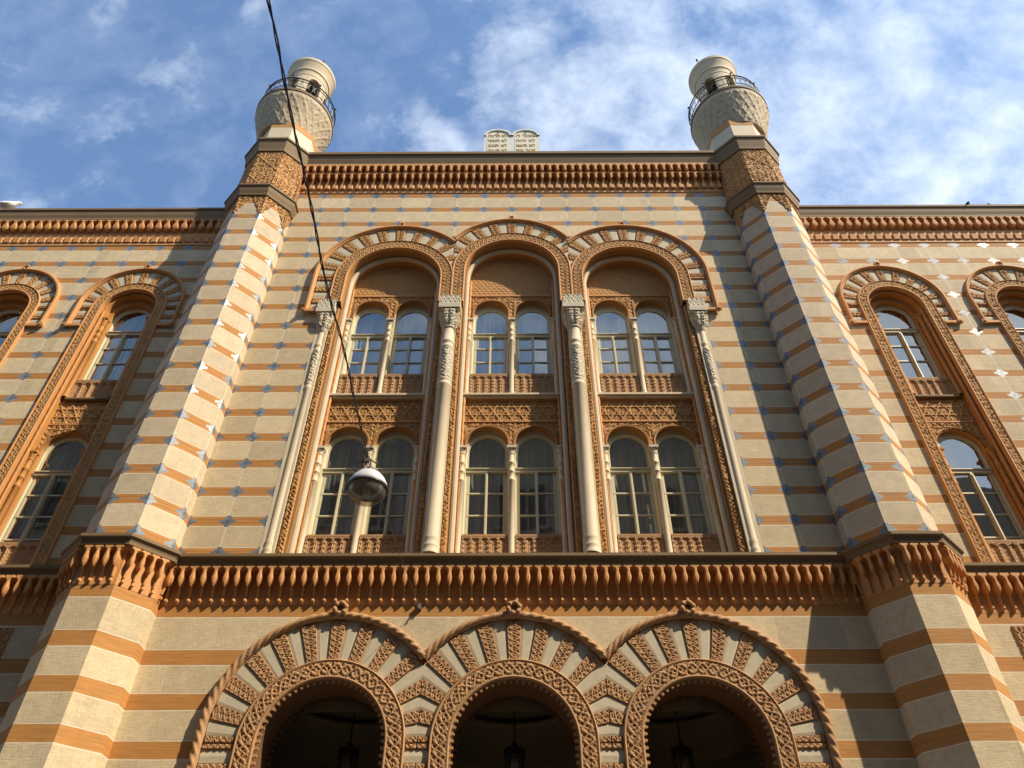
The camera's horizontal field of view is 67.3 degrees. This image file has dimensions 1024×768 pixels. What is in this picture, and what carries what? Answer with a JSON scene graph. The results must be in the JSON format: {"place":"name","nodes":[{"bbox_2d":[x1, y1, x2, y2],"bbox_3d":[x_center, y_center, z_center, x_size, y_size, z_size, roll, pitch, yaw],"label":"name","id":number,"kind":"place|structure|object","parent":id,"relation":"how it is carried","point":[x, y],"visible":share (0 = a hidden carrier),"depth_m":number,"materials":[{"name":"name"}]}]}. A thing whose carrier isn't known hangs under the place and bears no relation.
{"place":"outdoors","nodes":[
{"label":"outdoors","id":0,"kind":"place"},
{"bbox_2d":[0,201,22,207],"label":"bird","id":1,"kind":"object","parent":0,"point":[8,204],"visible":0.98,"depth_m":19.53},
{"bbox_2d":[0,55,1023,767],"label":"synagogue","id":2,"kind":"structure","parent":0,"point":[716,441],"depth_m":13.96,"materials":[{"name":"brown brick"}]},
{"bbox_2d":[0,305,23,346],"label":"window","id":3,"kind":"structure","parent":2,"relation":"in","point":[5,323],"depth_m":17.51,"materials":[{"name":"glass"}]},
{"bbox_2d":[0,436,87,541],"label":"window","id":4,"kind":"structure","parent":2,"relation":"in","point":[24,529],"depth_m":14.21,"materials":[{"name":"beige paint"}]},
{"bbox_2d":[82,308,150,379],"bbox_3d":[-8.528,-0.784,16.853,0.860,2.710,0.343,0,-43,0],"label":"window","id":5,"kind":"structure","parent":2,"relation":"in","point":[125,330],"depth_m":16.86,"materials":[{"name":"glass"}]},
{"bbox_2d":[310,432,366,534],"bbox_3d":[-3.123,1.946,14.144,0.830,2.825,0.345,0,-43,0],"label":"window","id":6,"kind":"structure","parent":2,"relation":"in","point":[335,470],"depth_m":14.15,"materials":[{"name":"beige paint"}]},
{"bbox_2d":[266,0,421,610],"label":"overhead cable","id":7,"kind":"object","parent":2,"relation":"attached to","point":[419,606],"visible":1,"depth_m":6.45,"materials":[{"name":"metal"}]},
{"bbox_2d":[346,445,387,501],"bbox_3d":[-1.604,1.003,8.672,0.466,0.795,0.466,0,-43,0],"label":"street lamp","id":8,"kind":"object","parent":7,"relation":"hanging from","point":[368,484],"visible":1,"depth_m":8.63,"materials":[{"name":"white metal"}]},
{"bbox_2d":[337,712,359,767],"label":"hanging lantern","id":9,"kind":"object","parent":2,"relation":"hanging from","point":[349,752],"visible":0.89,"depth_m":12.08,"materials":[{"name":"black metal"}]},
{"bbox_2d":[344,306,387,373],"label":"window","id":10,"kind":"structure","parent":2,"relation":"in","point":[362,335],"depth_m":16.76,"materials":[{"name":"glass"}]},
{"bbox_2d":[363,432,415,534],"bbox_3d":[-2.207,1.943,14.141,0.830,2.825,0.344,0,-43,0],"label":"window","id":11,"kind":"structure","parent":2,"relation":"in","point":[376,522],"depth_m":14.23,"materials":[{"name":"beige paint"}]},
{"bbox_2d":[388,306,428,373],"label":"window","id":12,"kind":"structure","parent":2,"relation":"in","point":[399,363],"depth_m":16.75,"materials":[{"name":"glass"}]},
{"bbox_2d":[463,431,507,533],"bbox_3d":[-0.468,1.934,14.129,0.830,2.825,0.332,0,-43,0],"label":"window","id":13,"kind":"structure","parent":2,"relation":"in","point":[485,502],"depth_m":14.21,"materials":[{"name":"beige paint"}]},
{"bbox_2d":[471,306,507,373],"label":"window","id":14,"kind":"structure","parent":2,"relation":"in","point":[490,350],"depth_m":16.74,"materials":[{"name":"glass"}]},
{"bbox_2d":[503,711,525,767],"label":"hanging lantern","id":15,"kind":"object","parent":2,"relation":"hanging from","point":[514,752],"visible":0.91,"depth_m":12.06,"materials":[{"name":"black metal"}]},
{"bbox_2d":[515,306,551,372],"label":"window","id":16,"kind":"structure","parent":2,"relation":"in","point":[532,336],"depth_m":16.74,"materials":[{"name":"glass"}]},
{"bbox_2d":[515,431,559,533],"bbox_3d":[0.448,1.931,14.126,0.830,2.825,0.333,0,-43,0],"label":"window","id":17,"kind":"structure","parent":2,"relation":"in","point":[536,485],"depth_m":14.20,"materials":[{"name":"beige paint"}]},
{"bbox_2d":[594,305,634,372],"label":"window","id":18,"kind":"structure","parent":2,"relation":"in","point":[615,355],"depth_m":16.73,"materials":[{"name":"glass"}]},
{"bbox_2d":[607,431,659,533],"bbox_3d":[2.187,1.929,14.123,0.830,2.825,0.344,0,-43,0],"label":"window","id":19,"kind":"structure","parent":2,"relation":"in","point":[635,508],"depth_m":14.19,"materials":[{"name":"beige paint"}]},
{"bbox_2d":[635,305,678,372],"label":"window","id":20,"kind":"structure","parent":2,"relation":"in","point":[657,346],"depth_m":16.72,"materials":[{"name":"glass"}]},
{"bbox_2d":[671,711,693,767],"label":"hanging lantern","id":21,"kind":"object","parent":2,"relation":"hanging from","point":[680,752],"visible":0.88,"depth_m":12.06,"materials":[{"name":"black metal"}]},
{"bbox_2d":[656,431,712,533],"bbox_3d":[3.103,1.927,14.120,0.830,2.825,0.344,0,-43,0],"label":"window","id":22,"kind":"structure","parent":2,"relation":"in","point":[684,493],"depth_m":14.18,"materials":[{"name":"beige paint"}]},
{"bbox_2d":[874,306,942,376],"bbox_3d":[8.512,-0.837,16.787,0.860,2.710,0.344,0,-43,0],"label":"window","id":23,"kind":"structure","parent":2,"relation":"in","point":[902,343],"depth_m":16.80,"materials":[{"name":"glass"}]},
{"bbox_2d":[937,433,1023,539],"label":"window","id":24,"kind":"structure","parent":2,"relation":"in","point":[982,502],"depth_m":14.15,"materials":[{"name":"beige paint"}]},
{"bbox_2d":[1002,305,1023,340],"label":"window","id":25,"kind":"structure","parent":2,"relation":"in","point":[1018,322],"depth_m":17.43,"materials":[{"name":"glass"}]},
{"bbox_2d":[0,0,1023,207],"label":"sky","id":26,"kind":"structure","parent":0,"point":[104,103],"materials":[{"name":"blue"}]}
]}

